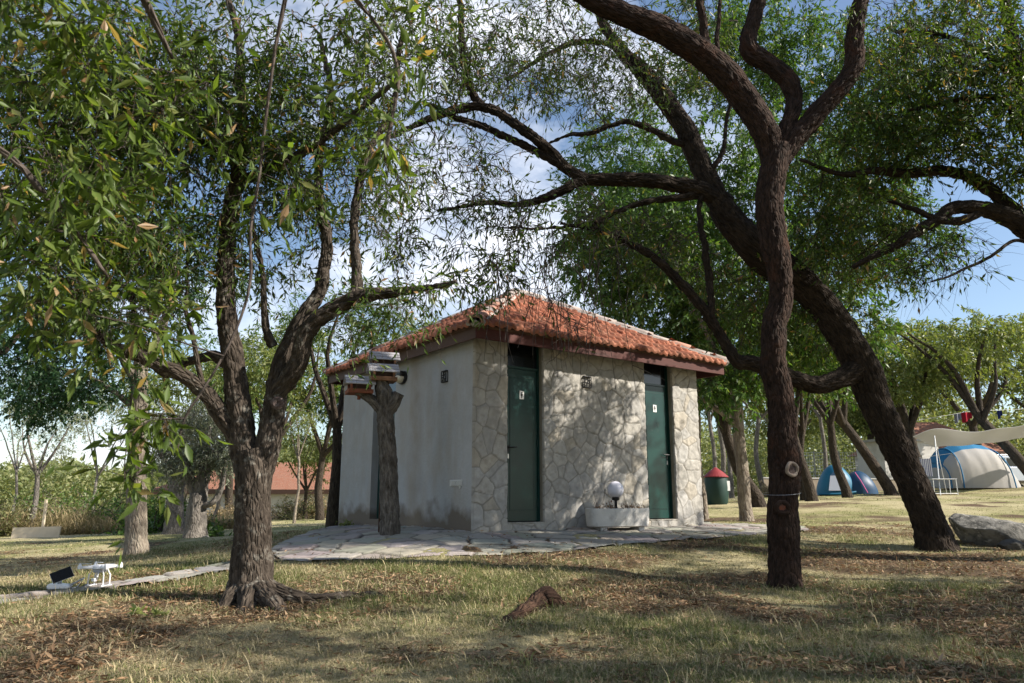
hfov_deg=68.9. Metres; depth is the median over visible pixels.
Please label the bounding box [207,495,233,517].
bush
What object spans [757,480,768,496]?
bush
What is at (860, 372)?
leaning tree
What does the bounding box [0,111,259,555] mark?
locust tree
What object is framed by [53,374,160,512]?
young tree
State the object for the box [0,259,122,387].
locust tree
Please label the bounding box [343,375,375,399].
bird feeder
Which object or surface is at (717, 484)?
rubbish bin
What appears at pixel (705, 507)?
slender tree
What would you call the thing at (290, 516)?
bush
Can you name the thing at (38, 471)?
young tree
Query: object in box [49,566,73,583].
tablet
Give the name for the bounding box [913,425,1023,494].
awning
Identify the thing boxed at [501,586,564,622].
root stump
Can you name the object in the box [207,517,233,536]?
grass clump
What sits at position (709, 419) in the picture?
slender tree
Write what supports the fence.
on the ground at (824, 506)
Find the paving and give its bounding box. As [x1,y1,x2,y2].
[272,521,808,561]
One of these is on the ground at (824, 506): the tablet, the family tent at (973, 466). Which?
the family tent at (973, 466)
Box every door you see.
[376,413,394,518]
[507,368,537,520]
[645,385,670,517]
[829,476,845,490]
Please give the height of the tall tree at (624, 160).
13.069 m
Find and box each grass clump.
[106,514,161,535]
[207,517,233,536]
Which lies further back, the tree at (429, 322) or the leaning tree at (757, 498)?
the tree at (429, 322)
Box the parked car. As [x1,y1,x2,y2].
[997,454,1023,486]
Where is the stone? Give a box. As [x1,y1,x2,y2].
[997,538,1023,550]
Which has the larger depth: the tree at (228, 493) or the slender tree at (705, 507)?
the tree at (228, 493)
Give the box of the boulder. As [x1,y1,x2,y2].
[948,513,1023,546]
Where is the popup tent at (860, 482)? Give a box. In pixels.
[816,465,878,494]
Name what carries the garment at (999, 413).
hanging from the washing line
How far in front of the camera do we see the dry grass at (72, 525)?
22.11 m
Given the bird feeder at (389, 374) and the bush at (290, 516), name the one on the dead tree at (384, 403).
the bird feeder at (389, 374)
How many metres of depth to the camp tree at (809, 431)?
44.30 m
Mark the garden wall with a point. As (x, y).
(816, 480)
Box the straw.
[0,528,1023,682]
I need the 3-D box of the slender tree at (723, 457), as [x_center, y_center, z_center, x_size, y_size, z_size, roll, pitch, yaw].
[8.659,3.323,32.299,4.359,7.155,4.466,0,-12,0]
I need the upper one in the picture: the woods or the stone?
the woods
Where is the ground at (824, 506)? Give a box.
[0,487,1023,682]
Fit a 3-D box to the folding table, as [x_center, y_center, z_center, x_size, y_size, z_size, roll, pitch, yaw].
[14.467,4.896,25.131,0.840,0.538,0.446,0,-12,0]
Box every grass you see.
[0,498,233,536]
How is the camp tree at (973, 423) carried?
on the ground at (824, 506)
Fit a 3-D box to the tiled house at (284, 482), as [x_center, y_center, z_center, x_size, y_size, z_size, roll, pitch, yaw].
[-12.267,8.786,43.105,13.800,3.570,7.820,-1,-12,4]
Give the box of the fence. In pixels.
[804,451,857,477]
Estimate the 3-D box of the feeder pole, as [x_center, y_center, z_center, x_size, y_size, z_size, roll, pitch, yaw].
[-1.862,1.633,10.714,0.041,2.423,0.041,5,-13,-22]
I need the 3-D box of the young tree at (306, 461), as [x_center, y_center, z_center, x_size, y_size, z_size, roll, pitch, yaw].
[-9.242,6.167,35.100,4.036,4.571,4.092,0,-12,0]
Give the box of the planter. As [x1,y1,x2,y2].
[585,508,648,530]
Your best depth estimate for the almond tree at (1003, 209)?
9.52 m
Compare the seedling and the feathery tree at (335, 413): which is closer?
the seedling
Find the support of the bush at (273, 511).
on the ground at (824, 506)
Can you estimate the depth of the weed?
13.00 m
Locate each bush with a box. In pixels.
[0,482,89,530]
[0,483,124,522]
[0,491,52,535]
[42,487,125,520]
[53,490,155,526]
[79,481,233,535]
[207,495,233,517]
[271,489,326,520]
[271,493,310,519]
[289,492,328,518]
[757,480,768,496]
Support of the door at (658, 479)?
in the toilet block
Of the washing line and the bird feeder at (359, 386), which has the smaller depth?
the bird feeder at (359, 386)
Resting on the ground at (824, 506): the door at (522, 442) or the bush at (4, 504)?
the bush at (4, 504)
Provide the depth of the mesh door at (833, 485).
28.82 m
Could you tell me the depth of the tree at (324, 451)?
32.55 m
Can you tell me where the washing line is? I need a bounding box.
[917,409,1015,420]
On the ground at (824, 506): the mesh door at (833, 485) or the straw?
the straw
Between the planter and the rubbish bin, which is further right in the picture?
the rubbish bin
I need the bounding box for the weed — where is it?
[335,519,353,526]
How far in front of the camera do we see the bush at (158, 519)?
21.10 m
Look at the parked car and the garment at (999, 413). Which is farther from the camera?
the parked car
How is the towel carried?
hanging from the clothesline
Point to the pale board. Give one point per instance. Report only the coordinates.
(27, 532)
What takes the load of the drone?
on the path
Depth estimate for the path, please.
7.18 m
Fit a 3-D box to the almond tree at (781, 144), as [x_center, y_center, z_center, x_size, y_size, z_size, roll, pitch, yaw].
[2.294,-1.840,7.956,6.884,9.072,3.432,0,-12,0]
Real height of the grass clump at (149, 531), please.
0.775 m
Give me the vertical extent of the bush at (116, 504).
3.376 m
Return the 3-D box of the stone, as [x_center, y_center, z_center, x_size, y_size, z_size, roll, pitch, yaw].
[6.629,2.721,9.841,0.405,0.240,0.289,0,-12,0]
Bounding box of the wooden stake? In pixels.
[41,499,47,526]
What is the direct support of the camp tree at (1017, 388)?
on the ground at (824, 506)
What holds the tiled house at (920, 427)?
on the ground at (824, 506)
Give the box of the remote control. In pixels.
[46,577,84,589]
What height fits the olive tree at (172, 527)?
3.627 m
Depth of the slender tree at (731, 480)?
35.34 m
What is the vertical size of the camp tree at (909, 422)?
7.891 m
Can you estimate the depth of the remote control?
6.60 m
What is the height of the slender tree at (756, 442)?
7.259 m
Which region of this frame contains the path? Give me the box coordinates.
[0,551,275,603]
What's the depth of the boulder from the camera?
10.34 m
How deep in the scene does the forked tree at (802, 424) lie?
22.80 m
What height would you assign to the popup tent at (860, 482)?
1.196 m
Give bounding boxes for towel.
[920,459,932,475]
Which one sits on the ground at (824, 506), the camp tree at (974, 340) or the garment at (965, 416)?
the camp tree at (974, 340)
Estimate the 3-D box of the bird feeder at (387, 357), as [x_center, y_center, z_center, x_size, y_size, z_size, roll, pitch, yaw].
[-1.889,0.322,11.001,0.440,0.342,0.310,4,-13,-20]
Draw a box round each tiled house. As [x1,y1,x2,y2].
[148,462,331,516]
[848,422,1005,470]
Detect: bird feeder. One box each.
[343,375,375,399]
[366,363,399,383]
[368,351,399,363]
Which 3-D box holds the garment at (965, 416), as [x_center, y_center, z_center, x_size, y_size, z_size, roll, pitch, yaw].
[20.126,3.363,33.027,0.420,0.475,0.111,0,-12,0]
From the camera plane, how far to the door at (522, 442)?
11.03 m
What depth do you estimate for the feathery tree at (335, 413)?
15.51 m
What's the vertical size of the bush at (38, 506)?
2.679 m
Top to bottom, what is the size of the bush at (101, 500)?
2.601 m
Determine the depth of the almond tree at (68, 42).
2.95 m
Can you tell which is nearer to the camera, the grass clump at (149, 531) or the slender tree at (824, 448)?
the grass clump at (149, 531)
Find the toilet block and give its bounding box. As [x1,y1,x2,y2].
[323,288,728,532]
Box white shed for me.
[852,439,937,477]
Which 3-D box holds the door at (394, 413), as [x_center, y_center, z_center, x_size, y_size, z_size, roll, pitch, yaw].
[-2.074,1.930,12.720,0.046,2.128,0.816,9,-15,-35]
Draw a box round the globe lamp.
[607,481,623,507]
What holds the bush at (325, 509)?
on the ground at (824, 506)
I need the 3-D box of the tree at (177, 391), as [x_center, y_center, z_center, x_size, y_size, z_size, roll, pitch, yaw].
[-13.691,3.710,30.883,6.046,7.915,5.671,0,-12,0]
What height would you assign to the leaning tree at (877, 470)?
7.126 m
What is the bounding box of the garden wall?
[763,477,897,492]
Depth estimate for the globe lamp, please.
11.26 m
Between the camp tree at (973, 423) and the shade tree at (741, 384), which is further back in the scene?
the camp tree at (973, 423)
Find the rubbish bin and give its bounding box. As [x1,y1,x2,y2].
[704,467,729,504]
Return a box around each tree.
[0,0,449,572]
[0,0,495,611]
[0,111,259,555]
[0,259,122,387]
[0,360,72,518]
[0,400,102,526]
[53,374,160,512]
[98,336,253,500]
[146,403,213,534]
[152,398,234,537]
[172,321,306,514]
[203,311,339,522]
[252,342,348,519]
[266,270,420,527]
[276,426,331,518]
[332,0,962,552]
[348,313,431,359]
[355,380,403,535]
[459,0,1019,589]
[526,85,749,336]
[545,0,977,520]
[650,297,754,518]
[656,313,766,506]
[701,404,716,467]
[704,378,755,473]
[719,297,858,500]
[721,385,748,497]
[731,356,849,450]
[743,352,767,488]
[760,320,905,497]
[764,335,830,500]
[787,0,1023,318]
[794,313,898,494]
[804,392,836,470]
[821,317,987,459]
[834,359,942,439]
[867,304,1023,474]
[890,312,1023,444]
[970,313,1023,408]
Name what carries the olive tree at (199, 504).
on the ground at (824, 506)
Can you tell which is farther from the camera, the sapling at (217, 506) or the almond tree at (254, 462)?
the sapling at (217, 506)
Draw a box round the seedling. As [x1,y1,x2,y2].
[128,603,171,617]
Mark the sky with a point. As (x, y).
(998, 300)
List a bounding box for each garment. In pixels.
[954,414,961,422]
[961,412,972,422]
[997,410,1002,418]
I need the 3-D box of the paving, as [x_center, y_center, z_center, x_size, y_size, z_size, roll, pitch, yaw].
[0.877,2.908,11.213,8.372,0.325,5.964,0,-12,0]
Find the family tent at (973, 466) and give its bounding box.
[927,444,1020,488]
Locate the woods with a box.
[0,389,1023,513]
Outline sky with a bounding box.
[0,0,1023,481]
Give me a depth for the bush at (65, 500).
23.96 m
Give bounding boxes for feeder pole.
[378,490,379,531]
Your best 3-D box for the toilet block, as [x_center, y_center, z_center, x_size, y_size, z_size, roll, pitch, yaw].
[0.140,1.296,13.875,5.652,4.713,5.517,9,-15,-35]
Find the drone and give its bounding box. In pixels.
[78,561,122,586]
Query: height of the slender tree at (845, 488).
6.364 m
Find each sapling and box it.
[202,395,223,519]
[282,402,325,522]
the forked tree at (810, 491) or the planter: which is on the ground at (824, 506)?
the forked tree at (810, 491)
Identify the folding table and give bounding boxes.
[929,479,957,494]
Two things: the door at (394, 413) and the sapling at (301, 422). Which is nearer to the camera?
the door at (394, 413)
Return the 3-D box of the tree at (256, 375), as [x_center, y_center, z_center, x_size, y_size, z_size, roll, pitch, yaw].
[-9.782,2.904,29.632,5.716,8.785,6.648,0,-12,0]
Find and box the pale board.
[10,526,60,538]
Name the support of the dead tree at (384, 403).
on the ground at (824, 506)
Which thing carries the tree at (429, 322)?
on the ground at (824, 506)
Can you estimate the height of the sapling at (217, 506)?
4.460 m
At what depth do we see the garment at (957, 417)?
33.02 m
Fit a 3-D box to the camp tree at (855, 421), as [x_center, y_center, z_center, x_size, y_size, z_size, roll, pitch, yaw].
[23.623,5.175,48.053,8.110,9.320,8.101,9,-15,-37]
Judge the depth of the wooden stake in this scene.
20.46 m
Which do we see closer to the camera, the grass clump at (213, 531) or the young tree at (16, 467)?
the grass clump at (213, 531)

